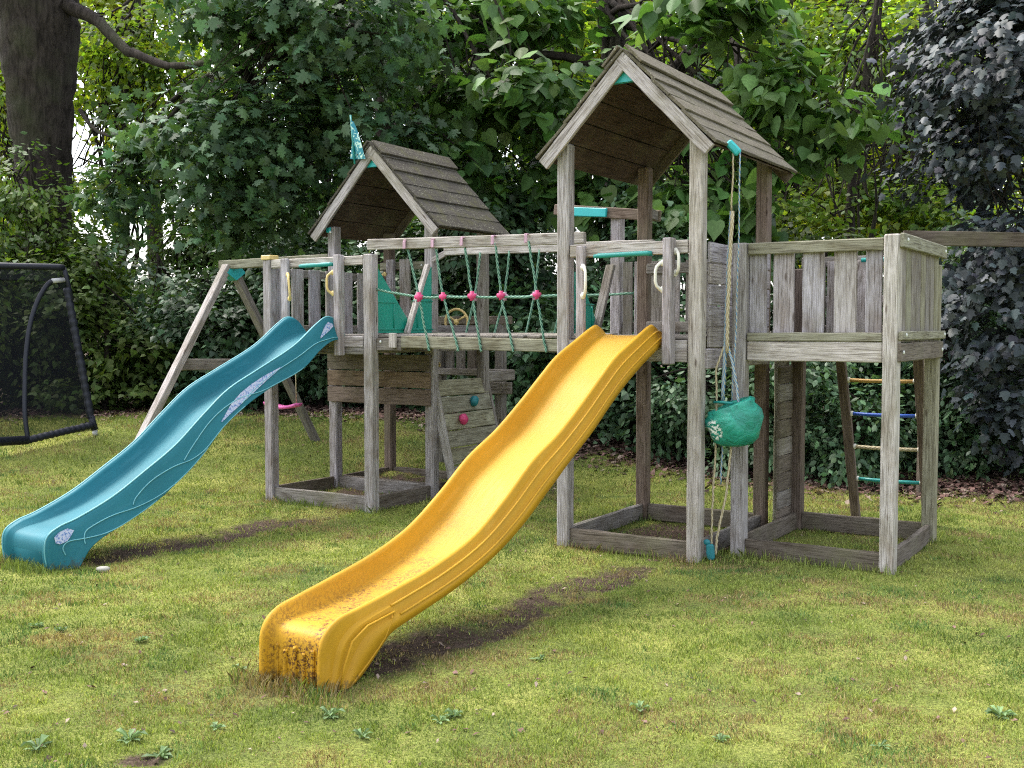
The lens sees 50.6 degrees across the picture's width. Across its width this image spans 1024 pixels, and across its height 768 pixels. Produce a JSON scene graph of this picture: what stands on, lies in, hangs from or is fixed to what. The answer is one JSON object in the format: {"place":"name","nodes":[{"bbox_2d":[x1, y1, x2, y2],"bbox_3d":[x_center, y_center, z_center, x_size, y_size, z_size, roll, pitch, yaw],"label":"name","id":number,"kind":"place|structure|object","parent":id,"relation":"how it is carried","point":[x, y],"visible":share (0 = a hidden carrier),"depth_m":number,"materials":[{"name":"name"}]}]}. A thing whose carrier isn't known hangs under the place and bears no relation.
{"place":"outdoors","nodes":[
{"label":"outdoors","id":0,"kind":"place"},
{"bbox_2d":[0,332,1023,767],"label":"ground","id":1,"kind":"structure","parent":0,"point":[484,638],"depth_m":5.25,"materials":[{"name":"green plant"}]},
{"bbox_2d":[0,64,12,175],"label":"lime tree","id":2,"kind":"object","parent":1,"relation":"on","point":[3,111],"visible":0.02,"depth_m":24.45,"materials":[{"name":"green plant"}]},
{"bbox_2d":[0,248,30,262],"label":"shrub","id":3,"kind":"object","parent":1,"relation":"on","point":[19,257],"visible":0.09,"depth_m":14.96,"materials":[{"name":"green plant"}]},
{"bbox_2d":[20,734,51,750],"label":"weed","id":4,"kind":"object","parent":1,"relation":"on","point":[41,739],"visible":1,"depth_m":3.88,"materials":[{"name":"green plant"}]},
{"bbox_2d":[28,622,43,626],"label":"weed","id":5,"kind":"object","parent":1,"relation":"on","point":[36,624],"visible":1,"depth_m":5.44,"materials":[{"name":"green plant"}]},
{"bbox_2d":[0,74,86,253],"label":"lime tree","id":6,"kind":"object","parent":1,"relation":"on","point":[4,86],"visible":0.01,"depth_m":24.87,"materials":[{"name":"green plant"}]},
{"bbox_2d":[0,262,97,445],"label":"net goal","id":7,"kind":"object","parent":1,"relation":"on","point":[45,393],"visible":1,"depth_m":11.81,"materials":[{"name":"grey metal"}]},
{"bbox_2d":[0,2,113,257],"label":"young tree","id":8,"kind":"object","parent":1,"relation":"on","point":[3,119],"visible":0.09,"depth_m":19.76,"materials":[{"name":"green plant"}]},
{"bbox_2d":[0,214,121,394],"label":"shrub","id":9,"kind":"object","parent":1,"relation":"on","point":[38,238],"visible":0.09,"depth_m":15.20,"materials":[{"name":"green plant"}]},
{"bbox_2d":[54,626,67,630],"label":"weed","id":10,"kind":"object","parent":1,"relation":"on","point":[60,629],"visible":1,"depth_m":5.36,"materials":[{"name":"green plant"}]},
{"bbox_2d":[0,131,128,392],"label":"shrub","id":11,"kind":"object","parent":1,"relation":"on","point":[33,204],"visible":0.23,"depth_m":15.32,"materials":[{"name":"green plant"}]},
{"bbox_2d":[96,566,109,571],"bbox_3d":[-2.549,1.155,6.747,0.088,0.040,0.056,0,3,0],"label":"stone","id":12,"kind":"object","parent":1,"relation":"on","point":[103,568],"visible":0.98,"depth_m":6.73,"materials":[{"name":"white stone"}]},
{"bbox_2d":[5,222,202,411],"bbox_3d":[-5.537,-0.750,14.710,2.857,2.999,2.447,0,3,0],"label":"shrub","id":13,"kind":"object","parent":1,"relation":"on","point":[90,284],"visible":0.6,"depth_m":14.43,"materials":[{"name":"green plant"}]},
{"bbox_2d":[72,215,152,392],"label":"shrub","id":14,"kind":"object","parent":1,"relation":"on","point":[116,255],"visible":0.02,"depth_m":18.25,"materials":[{"name":"green plant"}]},
{"bbox_2d":[114,727,147,742],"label":"weed","id":15,"kind":"object","parent":1,"relation":"on","point":[137,733],"visible":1,"depth_m":3.96,"materials":[{"name":"green plant"}]},
{"bbox_2d":[134,636,149,642],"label":"weed","id":16,"kind":"object","parent":1,"relation":"on","point":[140,638],"visible":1,"depth_m":5.18,"materials":[{"name":"green plant"}]},
{"bbox_2d":[72,0,214,279],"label":"young tree","id":17,"kind":"object","parent":1,"relation":"on","point":[100,65],"visible":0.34,"depth_m":18.63,"materials":[{"name":"green plant"}]},
{"bbox_2d":[56,235,240,406],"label":"shrub","id":18,"kind":"object","parent":1,"relation":"on","point":[159,274],"visible":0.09,"depth_m":15.46,"materials":[{"name":"green plant"}]},
{"bbox_2d":[74,0,237,301],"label":"lime tree","id":19,"kind":"object","parent":1,"relation":"on","point":[98,4],"visible":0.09,"depth_m":23.39,"materials":[{"name":"green plant"}]},
{"bbox_2d":[141,746,172,757],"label":"weed","id":20,"kind":"object","parent":1,"relation":"on","point":[162,753],"visible":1,"depth_m":3.84,"materials":[{"name":"green plant"}]},
{"bbox_2d":[1,316,337,571],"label":"slide","id":21,"kind":"object","parent":1,"relation":"on","point":[158,457],"visible":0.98,"depth_m":7.66,"materials":[{"name":"teal plastic"}]},
{"bbox_2d":[112,199,257,395],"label":"shrub","id":22,"kind":"object","parent":1,"relation":"on","point":[174,259],"visible":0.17,"depth_m":17.43,"materials":[{"name":"green plant"}]},
{"bbox_2d":[123,252,291,413],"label":"shrub","id":23,"kind":"object","parent":1,"relation":"on","point":[237,338],"visible":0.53,"depth_m":14.39,"materials":[{"name":"green plant"}]},
{"bbox_2d":[210,722,225,729],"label":"weed","id":24,"kind":"object","parent":1,"relation":"on","point":[214,725],"visible":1,"depth_m":4.08,"materials":[{"name":"green plant"}]},
{"bbox_2d":[135,254,327,440],"bbox_3d":[-2.362,-0.122,10.479,1.456,2.220,2.733,2,3,32],"label":"swing stand","id":25,"kind":"object","parent":1,"relation":"on","point":[232,270],"visible":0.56,"depth_m":10.63,"materials":[{"name":"grey wood"}]},
{"bbox_2d":[263,268,301,408],"bbox_3d":[-2.230,-0.454,10.486,0.426,1.390,0.140,2,3,32],"label":"swing","id":26,"kind":"object","parent":25,"relation":"hanging from","point":[295,405],"visible":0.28,"depth_m":10.41,"materials":[{"name":"pink plastic"}]},
{"bbox_2d":[118,21,352,243],"bbox_3d":[-4.614,-3.191,18.753,4.044,7.520,3.108,0,3,0],"label":"young tree","id":27,"kind":"object","parent":1,"relation":"on","point":[183,81],"visible":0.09,"depth_m":18.40,"materials":[{"name":"green plant"}]},
{"bbox_2d":[0,0,475,279],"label":"oak tree","id":28,"kind":"object","parent":1,"relation":"on","point":[312,46],"visible":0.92,"depth_m":12.55,"materials":[{"name":"green plant"}]},
{"bbox_2d":[150,169,372,395],"bbox_3d":[-4.040,-1.661,17.916,3.249,4.350,3.494,-3,4,-45],"label":"shrub","id":29,"kind":"object","parent":1,"relation":"on","point":[185,236],"visible":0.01,"depth_m":17.72,"materials":[{"name":"green plant"}]},
{"bbox_2d":[186,206,358,405],"bbox_3d":[-3.466,-1.043,15.810,3.242,3.390,2.532,2,4,39],"label":"shrub","id":30,"kind":"object","parent":1,"relation":"on","point":[258,276],"visible":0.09,"depth_m":15.28,"materials":[{"name":"green plant"}]},
{"bbox_2d":[176,0,373,243],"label":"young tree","id":31,"kind":"object","parent":1,"relation":"on","point":[330,177],"visible":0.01,"depth_m":19.73,"materials":[{"name":"green plant"}]},
{"bbox_2d":[228,240,379,407],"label":"shrub","id":32,"kind":"object","parent":1,"relation":"on","point":[314,370],"visible":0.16,"depth_m":14.96,"materials":[{"name":"green plant"}]},
{"bbox_2d":[256,66,357,398],"bbox_3d":[-3.014,-2.762,16.778,3.082,6.848,2.093,0,3,0],"label":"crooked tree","id":33,"kind":"object","parent":1,"relation":"on","point":[286,81],"visible":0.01,"depth_m":16.61,"materials":[{"name":"green plant"}]},
{"bbox_2d":[319,706,344,718],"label":"weed","id":34,"kind":"object","parent":1,"relation":"on","point":[331,712],"visible":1,"depth_m":4.20,"materials":[{"name":"green plant"}]},
{"bbox_2d":[300,216,368,399],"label":"shrub","id":35,"kind":"object","parent":1,"relation":"on","point":[360,249],"visible":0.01,"depth_m":16.02,"materials":[{"name":"green plant"}]},
{"bbox_2d":[351,728,372,737],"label":"weed","id":36,"kind":"object","parent":1,"relation":"on","point":[360,733],"visible":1,"depth_m":3.99,"materials":[{"name":"green plant"}]},
{"bbox_2d":[261,115,514,512],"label":"play tower","id":37,"kind":"structure","parent":1,"relation":"on","point":[387,191],"depth_m":9.72,"materials":[{"name":"grey wood"}]},
{"bbox_2d":[367,232,654,352],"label":"rope bridge","id":38,"kind":"structure","parent":37,"relation":"attached to","point":[530,244],"depth_m":8.40,"materials":[{"name":"grey wood"}]},
{"bbox_2d":[319,234,460,406],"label":"shrub","id":39,"kind":"object","parent":1,"relation":"on","point":[406,353],"depth_m":14.91,"materials":[{"name":"green plant"}]},
{"bbox_2d":[343,219,464,312],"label":"shrub","id":40,"kind":"object","parent":1,"relation":"on","point":[363,244],"visible":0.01,"depth_m":17.92,"materials":[{"name":"green plant"}]},
{"bbox_2d":[326,47,504,181],"bbox_3d":[-1.551,-3.303,17.341,3.480,7.858,1.441,-1,3,-16],"label":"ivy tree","id":41,"kind":"object","parent":1,"relation":"on","point":[474,67],"visible":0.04,"depth_m":17.36,"materials":[{"name":"green plant"}]},
{"bbox_2d":[338,1,509,260],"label":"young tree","id":42,"kind":"object","parent":1,"relation":"on","point":[432,76],"visible":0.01,"depth_m":18.59,"materials":[{"name":"green plant"}]},
{"bbox_2d":[430,714,449,723],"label":"weed","id":43,"kind":"object","parent":1,"relation":"on","point":[441,718],"visible":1,"depth_m":4.14,"materials":[{"name":"green plant"}]},
{"bbox_2d":[352,173,539,411],"bbox_3d":[-0.942,-1.102,14.648,2.776,3.515,2.374,0,3,0],"label":"shrub","id":44,"kind":"object","parent":1,"relation":"on","point":[417,232],"visible":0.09,"depth_m":14.39,"materials":[{"name":"green plant"}]},
{"bbox_2d":[364,0,537,286],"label":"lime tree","id":45,"kind":"object","parent":1,"relation":"on","point":[509,156],"depth_m":27.22,"materials":[{"name":"green plant"}]},
{"bbox_2d":[443,708,462,717],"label":"weed","id":46,"kind":"object","parent":1,"relation":"on","point":[455,713],"visible":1,"depth_m":4.18,"materials":[{"name":"green plant"}]},
{"bbox_2d":[259,325,661,694],"bbox_3d":[-0.074,0.452,5.897,0.546,1.559,3.246,2,3,32],"label":"slide","id":47,"kind":"object","parent":1,"relation":"on","point":[470,519],"visible":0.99,"depth_m":5.57,"materials":[{"name":"yellow plastic"}]},
{"bbox_2d":[437,378,497,479],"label":"climbing wall","id":48,"kind":"structure","parent":1,"relation":"on","point":[449,440],"depth_m":9.77,"materials":[{"name":"grey wood"}]},
{"bbox_2d":[0,481,956,713],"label":"long grass","id":49,"kind":"structure","parent":1,"relation":"on","point":[300,684],"depth_m":6.58,"materials":[{"name":"green plant"}]},
{"bbox_2d":[338,0,638,301],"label":"catalpa tree","id":50,"kind":"object","parent":1,"relation":"on","point":[506,106],"visible":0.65,"depth_m":13.50,"materials":[{"name":"green plant"}]},
{"bbox_2d":[438,293,544,416],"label":"shrub","id":51,"kind":"object","parent":1,"relation":"on","point":[516,391],"visible":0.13,"depth_m":13.08,"materials":[{"name":"green plant"}]},
{"bbox_2d":[0,421,1023,767],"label":"fallen leaves","id":52,"kind":"object","parent":1,"relation":"on","point":[472,669],"visible":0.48,"depth_m":4.72,"materials":[{"name":"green plant"}]},
{"bbox_2d":[438,141,597,411],"bbox_3d":[0.037,-1.224,14.163,2.505,3.818,2.342,0,3,0],"label":"shrub","id":53,"kind":"object","parent":1,"relation":"on","point":[456,266],"visible":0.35,"depth_m":13.84,"materials":[{"name":"green plant"}]},
{"bbox_2d":[462,0,600,229],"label":"young tree","id":54,"kind":"object","parent":1,"relation":"on","point":[577,75],"visible":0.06,"depth_m":18.58,"materials":[{"name":"green plant"}]},
{"bbox_2d":[529,654,545,659],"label":"weed","id":55,"kind":"object","parent":1,"relation":"on","point":[541,656],"visible":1,"depth_m":4.89,"materials":[{"name":"green plant"}]},
{"bbox_2d":[514,218,598,378],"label":"shrub","id":56,"kind":"object","parent":1,"relation":"on","point":[549,263],"visible":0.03,"depth_m":16.34,"materials":[{"name":"green plant"}]},
{"bbox_2d":[93,403,1023,513],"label":"leaf litter","id":57,"kind":"object","parent":1,"relation":"on","point":[960,486],"visible":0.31,"depth_m":10.88,"materials":[{"name":"brown plant"}]},
{"bbox_2d":[490,261,676,431],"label":"shrub","id":58,"kind":"object","parent":1,"relation":"on","point":[531,362],"visible":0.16,"depth_m":12.53,"materials":[{"name":"green plant"}]},
{"bbox_2d":[528,0,661,276],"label":"lime tree","id":59,"kind":"object","parent":1,"relation":"on","point":[597,49],"visible":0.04,"depth_m":27.25,"materials":[{"name":"green plant"}]},
{"bbox_2d":[518,168,684,407],"bbox_3d":[1.185,-1.192,13.937,2.467,3.769,2.374,0,3,0],"label":"shrub","id":60,"kind":"object","parent":1,"relation":"on","point":[607,222],"visible":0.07,"depth_m":13.54,"materials":[{"name":"green plant"}]},
{"bbox_2d":[545,287,687,456],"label":"shrub","id":61,"kind":"object","parent":1,"relation":"on","point":[613,414],"visible":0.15,"depth_m":11.77,"materials":[{"name":"green plant"}]},
{"bbox_2d":[629,700,650,711],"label":"weed","id":62,"kind":"object","parent":1,"relation":"on","point":[638,704],"visible":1,"depth_m":4.24,"materials":[{"name":"green plant"}]},
{"bbox_2d":[535,44,796,562],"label":"play tower","id":63,"kind":"structure","parent":1,"relation":"on","point":[641,120],"depth_m":7.42,"materials":[{"name":"grey wood"}]},
{"bbox_2d":[703,140,763,559],"bbox_3d":[1.427,-0.209,6.921,0.387,2.684,0.321,2,3,32],"label":"bucket bag","id":64,"kind":"object","parent":63,"relation":"hanging from","point":[735,423],"visible":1,"depth_m":6.88,"materials":[{"name":"green fabric"}]},
{"bbox_2d":[597,200,773,451],"bbox_3d":[2.143,-0.585,12.408,2.372,3.078,1.830,0,3,0],"label":"shrub","id":65,"kind":"object","parent":1,"relation":"on","point":[663,234],"visible":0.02,"depth_m":12.27,"materials":[{"name":"green plant"}]},
{"bbox_2d":[582,0,792,281],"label":"young tree","id":66,"kind":"object","parent":1,"relation":"on","point":[672,45],"visible":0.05,"depth_m":18.08,"materials":[{"name":"green plant"}]},
{"bbox_2d":[607,361,772,464],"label":"shrub","id":67,"kind":"object","parent":1,"relation":"on","point":[677,400],"visible":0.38,"depth_m":11.23,"materials":[{"name":"green plant"}]},
{"bbox_2d":[638,39,779,239],"bbox_3d":[4.479,-4.497,25.832,5.331,9.402,4.948,2,4,35],"label":"lime tree","id":68,"kind":"object","parent":1,"relation":"on","point":[679,49],"depth_m":25.10,"materials":[{"name":"green plant"}]},
{"bbox_2d":[523,0,918,317],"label":"catalpa tree","id":69,"kind":"object","parent":1,"relation":"on","point":[788,109],"visible":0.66,"depth_m":12.10,"materials":[{"name":"green plant"}]},
{"bbox_2d":[712,732,730,741],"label":"weed","id":70,"kind":"object","parent":1,"relation":"on","point":[723,737],"visible":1,"depth_m":3.94,"materials":[{"name":"green plant"}]},
{"bbox_2d":[715,309,821,418],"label":"shrub","id":71,"kind":"object","parent":1,"relation":"on","point":[813,408],"depth_m":12.43,"materials":[{"name":"green plant"}]},
{"bbox_2d":[677,361,860,481],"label":"shrub","id":72,"kind":"object","parent":1,"relation":"on","point":[816,382],"visible":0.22,"depth_m":10.69,"materials":[{"name":"green plant"}]},
{"bbox_2d":[694,0,884,256],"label":"young tree","id":73,"kind":"object","parent":1,"relation":"on","point":[793,197],"visible":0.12,"depth_m":16.78,"materials":[{"name":"green plant"}]},
{"bbox_2d":[704,0,903,221],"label":"lime tree","id":74,"kind":"object","parent":1,"relation":"on","point":[822,11],"visible":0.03,"depth_m":24.23,"materials":[{"name":"green plant"}]},
{"bbox_2d":[770,193,884,437],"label":"shrub","id":75,"kind":"object","parent":1,"relation":"on","point":[799,257],"visible":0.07,"depth_m":13.16,"materials":[{"name":"green plant"}]},
{"bbox_2d":[735,0,931,238],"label":"young tree","id":76,"kind":"object","parent":1,"relation":"on","point":[838,15],"visible":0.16,"depth_m":17.49,"materials":[{"name":"green plant"}]},
{"bbox_2d":[730,233,946,575],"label":"play platform","id":77,"kind":"structure","parent":1,"relation":"on","point":[853,329],"depth_m":6.98,"materials":[{"name":"grey wood"}]},
{"bbox_2d":[769,270,914,471],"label":"shrub","id":78,"kind":"object","parent":1,"relation":"on","point":[830,365],"visible":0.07,"depth_m":11.31,"materials":[{"name":"green plant"}]},
{"bbox_2d":[771,367,916,488],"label":"shrub","id":79,"kind":"object","parent":1,"relation":"on","point":[832,458],"visible":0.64,"depth_m":10.49,"materials":[{"name":"green plant"}]},
{"bbox_2d":[782,0,931,373],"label":"crooked tree","id":80,"kind":"object","parent":1,"relation":"on","point":[875,37],"visible":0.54,"depth_m":14.36,"materials":[{"name":"green plant"}]},
{"bbox_2d":[722,99,1020,369],"bbox_3d":[6.363,-2.645,20.041,5.420,6.282,4.426,0,3,0],"label":"lime tree","id":81,"kind":"object","parent":1,"relation":"on","point":[870,153],"visible":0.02,"depth_m":19.34,"materials":[{"name":"green plant"}]},
{"bbox_2d":[836,341,923,515],"bbox_3d":[2.814,0.388,8.172,0.630,1.454,0.581,2,3,32],"label":"rung ladder","id":82,"kind":"object","parent":1,"relation":"on","point":[844,380],"visible":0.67,"depth_m":8.19,"materials":[{"name":"brown wood"}]},
{"bbox_2d":[871,739,889,748],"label":"weed","id":83,"kind":"object","parent":1,"relation":"on","point":[883,742],"visible":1,"depth_m":3.88,"materials":[{"name":"green plant"}]},
{"bbox_2d":[816,246,977,432],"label":"shrub","id":84,"kind":"object","parent":1,"relation":"on","point":[909,406],"depth_m":12.74,"materials":[{"name":"green plant"}]},
{"bbox_2d":[806,260,1006,473],"bbox_3d":[4.088,-0.114,11.467,2.113,2.563,1.937,-2,4,-35],"label":"shrub","id":85,"kind":"object","parent":1,"relation":"on","point":[876,388],"visible":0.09,"depth_m":11.27,"materials":[{"name":"green plant"}]},
{"bbox_2d":[797,0,1023,260],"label":"young tree","id":86,"kind":"object","parent":1,"relation":"on","point":[901,217],"visible":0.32,"depth_m":16.03,"materials":[{"name":"green plant"}]},
{"bbox_2d":[816,0,1023,250],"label":"lime tree","id":87,"kind":"object","parent":1,"relation":"on","point":[902,1],"depth_m":23.67,"materials":[{"name":"green plant"}]},
{"bbox_2d":[860,0,1023,476],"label":"purple maple","id":88,"kind":"object","parent":1,"relation":"on","point":[984,168],"visible":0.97,"depth_m":9.94,"materials":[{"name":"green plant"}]},
{"bbox_2d":[867,276,1019,478],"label":"shrub","id":89,"kind":"object","parent":1,"relation":"on","point":[948,442],"visible":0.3,"depth_m":10.83,"materials":[{"name":"green plant"}]},
{"bbox_2d":[876,0,1023,232],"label":"young tree","id":90,"kind":"object","parent":1,"relation":"on","point":[1017,185],"visible":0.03,"depth_m":17.66,"materials":[{"name":"green plant"}]},
{"bbox_2d":[900,213,1023,469],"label":"shrub","id":91,"kind":"object","parent":1,"relation":"on","point":[1018,332],"visible":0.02,"depth_m":11.57,"materials":[{"name":"green plant"}]},
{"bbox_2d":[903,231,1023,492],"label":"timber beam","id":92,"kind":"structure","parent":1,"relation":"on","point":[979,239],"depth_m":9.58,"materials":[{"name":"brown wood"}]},
{"bbox_2d":[907,178,1023,445],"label":"shrub","id":93,"kind":"object","parent":1,"relation":"on","point":[962,212],"visible":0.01,"depth_m":13.06,"materials":[{"name":"green plant"}]},
{"bbox_2d":[939,369,1023,481],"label":"shrub","id":94,"kind":"object","parent":1,"relation":"on","point":[983,465],"visible":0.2,"depth_m":10.61,"materials":[{"name":"green plant"}]},
{"bbox_2d":[985,705,1016,719],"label":"weed","id":95,"kind":"object","parent":1,"relation":"on","point":[999,711],"visible":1,"depth_m":4.20,"materials":[{"name":"green plant"}]},
{"bbox_2d":[2,0,1023,331],"label":"sky","id":96,"kind":"structure","parent":0,"point":[75,142],"materials":[{"name":"white"}]}
]}

